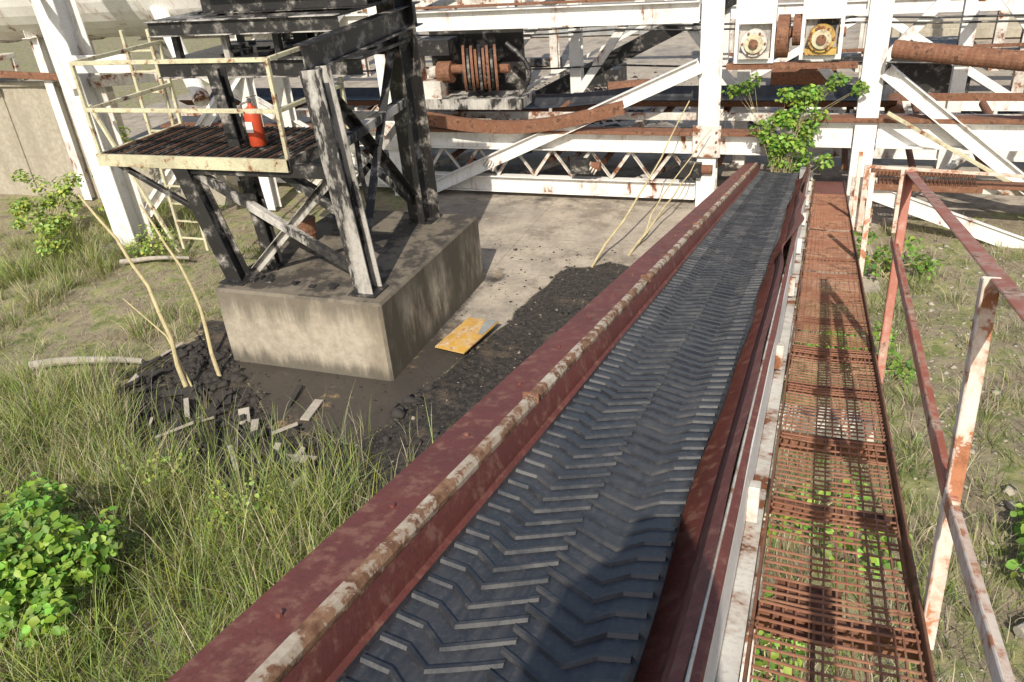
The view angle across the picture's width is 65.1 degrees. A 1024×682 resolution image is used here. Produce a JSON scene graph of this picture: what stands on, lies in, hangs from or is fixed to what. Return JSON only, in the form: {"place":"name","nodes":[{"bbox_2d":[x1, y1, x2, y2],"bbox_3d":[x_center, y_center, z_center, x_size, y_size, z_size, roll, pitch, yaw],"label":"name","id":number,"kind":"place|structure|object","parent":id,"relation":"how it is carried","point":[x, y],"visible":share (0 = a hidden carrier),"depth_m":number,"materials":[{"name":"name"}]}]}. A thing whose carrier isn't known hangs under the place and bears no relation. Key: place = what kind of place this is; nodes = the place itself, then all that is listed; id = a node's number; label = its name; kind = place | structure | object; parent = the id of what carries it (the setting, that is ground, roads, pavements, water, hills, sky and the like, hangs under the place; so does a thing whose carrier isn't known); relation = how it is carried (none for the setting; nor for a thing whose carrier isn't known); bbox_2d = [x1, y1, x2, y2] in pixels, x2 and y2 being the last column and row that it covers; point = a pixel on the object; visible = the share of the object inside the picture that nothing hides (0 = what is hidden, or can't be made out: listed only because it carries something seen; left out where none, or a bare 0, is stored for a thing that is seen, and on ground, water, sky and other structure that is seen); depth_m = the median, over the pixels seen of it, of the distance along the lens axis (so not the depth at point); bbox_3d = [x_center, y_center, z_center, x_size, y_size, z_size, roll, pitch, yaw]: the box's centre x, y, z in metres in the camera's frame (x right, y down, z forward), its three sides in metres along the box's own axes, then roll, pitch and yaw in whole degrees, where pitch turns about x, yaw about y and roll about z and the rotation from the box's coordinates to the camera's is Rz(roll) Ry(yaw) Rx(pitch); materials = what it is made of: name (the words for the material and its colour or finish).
{"place":"outdoors","nodes":[
{"label":"outdoors","id":0,"kind":"place"},
{"bbox_2d":[0,187,455,681],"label":"tall grass","id":1,"kind":"structure","parent":0,"point":[284,560],"depth_m":8.54,"materials":[{"name":"green plant"}]},
{"bbox_2d":[297,215,316,244],"bbox_3d":[-3.174,-1.705,12.356,0.360,0.370,0.355,6,30,20],"label":"rusty bucket","id":2,"kind":"object","parent":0,"point":[307,225],"visible":0.44,"depth_m":12.23,"materials":[{"name":"brown metal"}]},
{"bbox_2d":[0,0,1023,681],"bbox_3d":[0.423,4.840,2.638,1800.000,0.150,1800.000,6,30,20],"label":"ground","id":3,"kind":"structure","parent":0,"point":[564,228],"depth_m":12.30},
{"bbox_2d":[0,472,67,556],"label":"broadleaf bush","id":4,"kind":"object","parent":3,"relation":"on","point":[13,522],"visible":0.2,"depth_m":8.14,"materials":[{"name":"green plant"}]},
{"bbox_2d":[8,169,83,238],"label":"sapling bush","id":5,"kind":"object","parent":3,"relation":"on","point":[24,203],"visible":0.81,"depth_m":16.91,"materials":[{"name":"green plant"}]},
{"bbox_2d":[23,207,82,260],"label":"sapling bush","id":6,"kind":"object","parent":3,"relation":"on","point":[51,230],"visible":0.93,"depth_m":15.56,"materials":[{"name":"green plant"}]},
{"bbox_2d":[0,479,127,647],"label":"broadleaf bush","id":7,"kind":"object","parent":3,"relation":"on","point":[29,565],"visible":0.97,"depth_m":7.07,"materials":[{"name":"green plant"}]},
{"bbox_2d":[28,356,144,369],"bbox_3d":[-6.231,0.308,11.776,1.782,0.154,0.194,-2,29,5],"label":"driftwood log","id":8,"kind":"object","parent":3,"relation":"on","point":[32,363],"visible":0.72,"depth_m":11.77,"materials":[{"name":"grey wood"}]},
{"bbox_2d":[92,121,144,210],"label":"sapling bush","id":9,"kind":"object","parent":3,"relation":"on","point":[121,128],"visible":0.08,"depth_m":16.90,"materials":[{"name":"green plant"}]},
{"bbox_2d":[0,78,239,204],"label":"retaining wall","id":10,"kind":"structure","parent":3,"relation":"on","point":[32,142],"depth_m":19.28,"materials":[{"name":"concrete"}]},
{"bbox_2d":[0,53,58,81],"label":"pipe rack","id":11,"kind":"object","parent":10,"relation":"on","point":[18,74],"visible":0.82,"depth_m":18.18,"materials":[{"name":"brown metal"}]},
{"bbox_2d":[78,194,187,386],"bbox_3d":[-5.053,-0.647,10.851,1.576,2.570,0.163,20,37,38],"label":"bare sapling","id":12,"kind":"object","parent":3,"relation":"on","point":[170,337],"visible":0.98,"depth_m":10.66,"materials":[{"name":"beige plant"}]},
{"bbox_2d":[30,0,268,255],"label":"tank support column","id":13,"kind":"structure","parent":3,"relation":"on","point":[62,28],"depth_m":14.93,"materials":[{"name":"white metal"}]},
{"bbox_2d":[126,224,179,257],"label":"weed plant","id":14,"kind":"object","parent":3,"relation":"on","point":[142,250],"visible":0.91,"depth_m":15.40,"materials":[{"name":"green plant"}]},
{"bbox_2d":[119,256,190,263],"bbox_3d":[-6.789,-1.555,15.282,1.398,0.118,0.130,-2,29,5],"label":"driftwood log","id":15,"kind":"object","parent":3,"relation":"on","point":[136,260],"visible":0.89,"depth_m":15.27,"materials":[{"name":"brown wood"}]},
{"bbox_2d":[122,298,192,386],"bbox_3d":[-4.865,0.031,11.099,1.280,1.114,0.086,18,36,35],"label":"bare sapling","id":16,"kind":"object","parent":3,"relation":"on","point":[190,383],"visible":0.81,"depth_m":10.96,"materials":[{"name":"beige plant"}]},
{"bbox_2d":[115,443,204,503],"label":"weed plant","id":17,"kind":"object","parent":3,"relation":"on","point":[160,461],"visible":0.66,"depth_m":8.92,"materials":[{"name":"green plant"}]},
{"bbox_2d":[0,0,343,210],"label":"storage tank","id":18,"kind":"object","parent":3,"relation":"on","point":[102,19],"visible":0.39,"depth_m":16.85,"materials":[{"name":"white metal"}]},
{"bbox_2d":[139,204,221,375],"bbox_3d":[-4.545,-0.694,11.118,0.140,2.316,1.165,-27,36,-35],"label":"bare sapling","id":19,"kind":"object","parent":3,"relation":"on","point":[214,361],"visible":1,"depth_m":10.99,"materials":[{"name":"beige plant"}]},
{"bbox_2d":[195,476,288,536],"bbox_3d":[-2.761,1.703,8.285,0.992,0.545,0.737,-8,29,-5],"label":"weed plant","id":20,"kind":"object","parent":3,"relation":"on","point":[245,502],"visible":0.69,"depth_m":8.18,"materials":[{"name":"green plant"}]},
{"bbox_2d":[215,210,483,380],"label":"concrete pier","id":21,"kind":"structure","parent":3,"relation":"on","point":[431,275],"depth_m":11.18,"materials":[{"name":"grey concrete"}]},
{"bbox_2d":[68,0,440,298],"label":"steel tower","id":22,"kind":"structure","parent":21,"relation":"on","point":[194,158],"depth_m":10.79,"materials":[{"name":"black metal"}]},
{"bbox_2d":[239,95,266,146],"bbox_3d":[-3.414,-2.904,10.574,0.234,0.666,0.239,-20,32,-26],"label":"fire extinguisher","id":23,"kind":"object","parent":22,"relation":"on","point":[254,129],"visible":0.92,"depth_m":10.55,"materials":[{"name":"red metal"}]},
{"bbox_2d":[113,262,622,522],"bbox_3d":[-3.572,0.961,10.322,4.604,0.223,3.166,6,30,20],"label":"coal rubble","id":24,"kind":"object","parent":3,"relation":"on","point":[398,410],"visible":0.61,"depth_m":10.28,"materials":[{"name":"black stone"}]},
{"bbox_2d":[65,342,339,507],"bbox_3d":[-3.858,0.947,10.225,4.390,0.141,2.290,16,35,33],"label":"charred wood debris","id":25,"kind":"object","parent":24,"relation":"on","point":[222,396],"visible":0.62,"depth_m":10.18,"materials":[{"name":"grey wood"}]},
{"bbox_2d":[200,244,634,451],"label":"coal crumbs","id":26,"kind":"object","parent":3,"relation":"on","point":[515,249],"visible":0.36,"depth_m":11.21,"materials":[{"name":"black stone"}]},
{"bbox_2d":[435,318,498,353],"bbox_3d":[-0.662,-0.102,11.612,0.549,0.098,0.937,12,33,29],"label":"yellow sheet plate","id":27,"kind":"object","parent":3,"relation":"on","point":[466,335],"visible":1,"depth_m":11.57,"materials":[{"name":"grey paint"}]},
{"bbox_2d":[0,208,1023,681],"bbox_3d":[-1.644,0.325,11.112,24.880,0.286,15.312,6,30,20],"label":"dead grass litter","id":28,"kind":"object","parent":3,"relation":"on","point":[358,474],"visible":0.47,"depth_m":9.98,"materials":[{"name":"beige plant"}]},
{"bbox_2d":[5,222,1022,681],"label":"scattered stones","id":29,"kind":"object","parent":3,"relation":"on","point":[507,368],"visible":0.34,"depth_m":10.20,"materials":[{"name":"grey stone"}]},
{"bbox_2d":[433,71,691,159],"bbox_3d":[1.375,-7.245,24.564,9.725,0.345,9.552,-15,30,-18],"label":"coal spill","id":30,"kind":"object","parent":3,"relation":"on","point":[601,89],"visible":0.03,"depth_m":23.36,"materials":[{"name":"black stone"}]},
{"bbox_2d":[138,0,1023,247],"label":"white gantry truss","id":31,"kind":"object","parent":3,"relation":"on","point":[941,134],"visible":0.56,"depth_m":15.18,"materials":[{"name":"metal"}]},
{"bbox_2d":[427,100,625,133],"bbox_3d":[0.081,-4.494,16.102,4.449,0.642,0.160,6,30,19],"label":"rusty curved strap","id":32,"kind":"object","parent":31,"relation":"attached to","point":[586,116],"visible":0.93,"depth_m":16.04,"materials":[{"name":"brown metal"}]},
{"bbox_2d":[175,84,1023,177],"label":"cross belt conveyor","id":33,"kind":"object","parent":31,"relation":"on","point":[550,105],"visible":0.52,"depth_m":16.09,"materials":[{"name":"metal"}]},
{"bbox_2d":[418,29,535,109],"bbox_3d":[-0.706,-5.572,16.426,2.500,1.450,1.106,6,30,20],"label":"drive pulley assembly","id":34,"kind":"object","parent":33,"relation":"on","point":[477,69],"visible":0.98,"depth_m":16.45,"materials":[{"name":"black metal"}]},
{"bbox_2d":[747,83,833,174],"bbox_3d":[5.002,-3.480,14.376,1.561,2.214,0.822,6,30,20],"label":"climbing vine","id":35,"kind":"object","parent":31,"relation":"attached to","point":[784,144],"visible":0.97,"depth_m":14.14,"materials":[{"name":"green plant"}]},
{"bbox_2d":[726,0,857,69],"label":"bearing and drum assembly","id":36,"kind":"object","parent":31,"relation":"attached to","point":[760,31],"visible":1,"depth_m":13.82,"materials":[{"name":"white paint"}]},
{"bbox_2d":[721,72,869,150],"bbox_3d":[4.943,-4.050,14.228,2.506,1.363,0.599,6,30,20],"label":"climbing vine","id":37,"kind":"object","parent":31,"relation":"attached to","point":[841,81],"visible":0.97,"depth_m":13.95,"materials":[{"name":"green plant"}]},
{"bbox_2d":[891,40,1023,71],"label":"rusty flexible pipe","id":38,"kind":"object","parent":31,"relation":"attached to","point":[985,57],"visible":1,"depth_m":12.47,"materials":[{"name":"brown metal"}]},
{"bbox_2d":[527,0,736,128],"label":"inclined chute conveyor","id":39,"kind":"object","parent":3,"relation":"on","point":[633,47],"visible":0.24,"depth_m":18.30,"materials":[{"name":"white metal"}]},
{"bbox_2d":[591,101,689,267],"bbox_3d":[2.334,-2.795,14.091,0.144,2.127,3.206,19,37,37],"label":"leaning stalk","id":40,"kind":"object","parent":3,"relation":"on","point":[614,232],"visible":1,"depth_m":13.89,"materials":[{"name":"beige plant"}]},
{"bbox_2d":[627,162,695,255],"bbox_3d":[2.756,-2.417,14.534,0.084,0.980,2.546,17,35,34],"label":"leaning stalk","id":41,"kind":"object","parent":3,"relation":"on","point":[644,234],"visible":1,"depth_m":14.38,"materials":[{"name":"beige plant"}]},
{"bbox_2d":[302,0,1023,92],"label":"process structure","id":42,"kind":"object","parent":3,"relation":"on","point":[930,78],"visible":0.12,"depth_m":22.05,"materials":[{"name":"white paint"}]},
{"bbox_2d":[638,129,711,243],"bbox_3d":[2.931,-2.827,14.573,2.065,1.618,0.120,-27,35,-34],"label":"leaning stalk","id":43,"kind":"object","parent":3,"relation":"on","point":[669,186],"visible":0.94,"depth_m":14.56,"materials":[{"name":"beige plant"}]},
{"bbox_2d":[723,587,806,681],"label":"vine bush","id":44,"kind":"object","parent":3,"relation":"on","point":[773,666],"visible":0.22,"depth_m":6.28,"materials":[{"name":"green plant"}]},
{"bbox_2d":[739,402,875,681],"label":"conveyor support bent","id":45,"kind":"object","parent":3,"relation":"on","point":[760,545],"visible":0.09,"depth_m":4.69,"materials":[{"name":"white paint"}]},
{"bbox_2d":[783,243,849,362],"bbox_3d":[3.228,-0.480,10.181,1.800,1.630,0.150,6,30,20],"label":"conveyor support bent","id":46,"kind":"object","parent":3,"relation":"on","point":[795,309],"visible":0.01,"depth_m":10.04,"materials":[{"name":"white paint"}]},
{"bbox_2d":[166,162,814,681],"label":"chevron belt conveyor","id":47,"kind":"object","parent":46,"relation":"on","point":[582,494],"visible":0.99,"depth_m":2.74,"materials":[{"name":"rubber"}]},
{"bbox_2d":[742,180,936,681],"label":"grating walkway","id":48,"kind":"structure","parent":47,"relation":"attached to","point":[809,614],"depth_m":3.32,"materials":[{"name":"brown metal"}]},
{"bbox_2d":[851,152,1023,681],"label":"walkway handrail","id":49,"kind":"object","parent":48,"relation":"on","point":[951,527],"visible":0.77,"depth_m":2.43,"materials":[{"name":"white metal"}]},
{"bbox_2d":[767,471,912,578],"bbox_3d":[2.851,1.743,7.375,1.345,0.515,1.140,-8,29,-5],"label":"vine bush","id":50,"kind":"object","parent":3,"relation":"on","point":[828,553],"visible":0.25,"depth_m":7.36,"materials":[{"name":"green plant"}]},
{"bbox_2d":[808,320,915,383],"bbox_3d":[4.230,0.134,9.816,1.061,0.766,1.360,-24,34,-31],"label":"vine bush","id":51,"kind":"object","parent":3,"relation":"on","point":[899,370],"visible":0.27,"depth_m":9.74,"materials":[{"name":"green plant"}]},
{"bbox_2d":[747,110,1019,141],"bbox_3d":[10.029,-5.344,19.630,12.612,0.344,7.386,12,33,29],"label":"coal spill","id":52,"kind":"object","parent":3,"relation":"on","point":[750,123],"visible":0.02,"depth_m":20.17,"materials":[{"name":"black stone"}]},
{"bbox_2d":[854,224,944,279],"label":"vine bush","id":53,"kind":"object","parent":3,"relation":"on","point":[910,248],"visible":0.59,"depth_m":12.28,"materials":[{"name":"green plant"}]},
{"bbox_2d":[872,243,1023,680],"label":"pale gravel","id":54,"kind":"structure","parent":3,"relation":"on","point":[1013,490],"depth_m":9.18,"materials":[{"name":"beige gravel"}]},
{"bbox_2d":[890,16,1021,38],"bbox_3d":[20.536,-10.727,27.178,14.000,0.700,0.650,6,30,20],"label":"concrete barrier","id":55,"kind":"object","parent":3,"relation":"on","point":[986,30],"visible":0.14,"depth_m":28.59,"materials":[{"name":"beige concrete"}]},
{"bbox_2d":[1005,503,1023,578],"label":"vine bush","id":56,"kind":"object","parent":3,"relation":"on","point":[1012,564],"visible":1,"depth_m":6.89,"materials":[{"name":"green plant"}]},
{"bbox_2d":[1010,505,1023,536],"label":"vine bush","id":57,"kind":"object","parent":3,"relation":"on","point":[1019,512],"visible":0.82,"depth_m":7.42,"materials":[{"name":"green plant"}]},
{"bbox_2d":[1013,622,1023,637],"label":"driftwood log","id":58,"kind":"object","parent":3,"relation":"on","point":[1018,628],"visible":1,"depth_m":6.43,"materials":[{"name":"grey wood"}]},
{"bbox_2d":[526,57,561,66],"bbox_3d":[-0.282,-10.718,30.923,4.500,0.300,0.450,6,30,20],"label":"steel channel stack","id":59,"kind":"object","parent":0,"point":[538,61],"visible":0.34,"depth_m":30.32,"materials":[{"name":"grey metal"}]},
{"bbox_2d":[523,25,652,37],"bbox_3d":[2.145,-14.161,36.640,8.500,0.500,0.650,6,30,20],"label":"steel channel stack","id":60,"kind":"object","parent":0,"point":[604,33],"visible":0.18,"depth_m":35.83,"materials":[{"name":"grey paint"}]},
{"bbox_2d":[739,216,1023,681],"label":"weedy grass","id":61,"kind":"structure","parent":0,"point":[915,442],"depth_m":8.27,"materials":[{"name":"green plant"}]}
]}

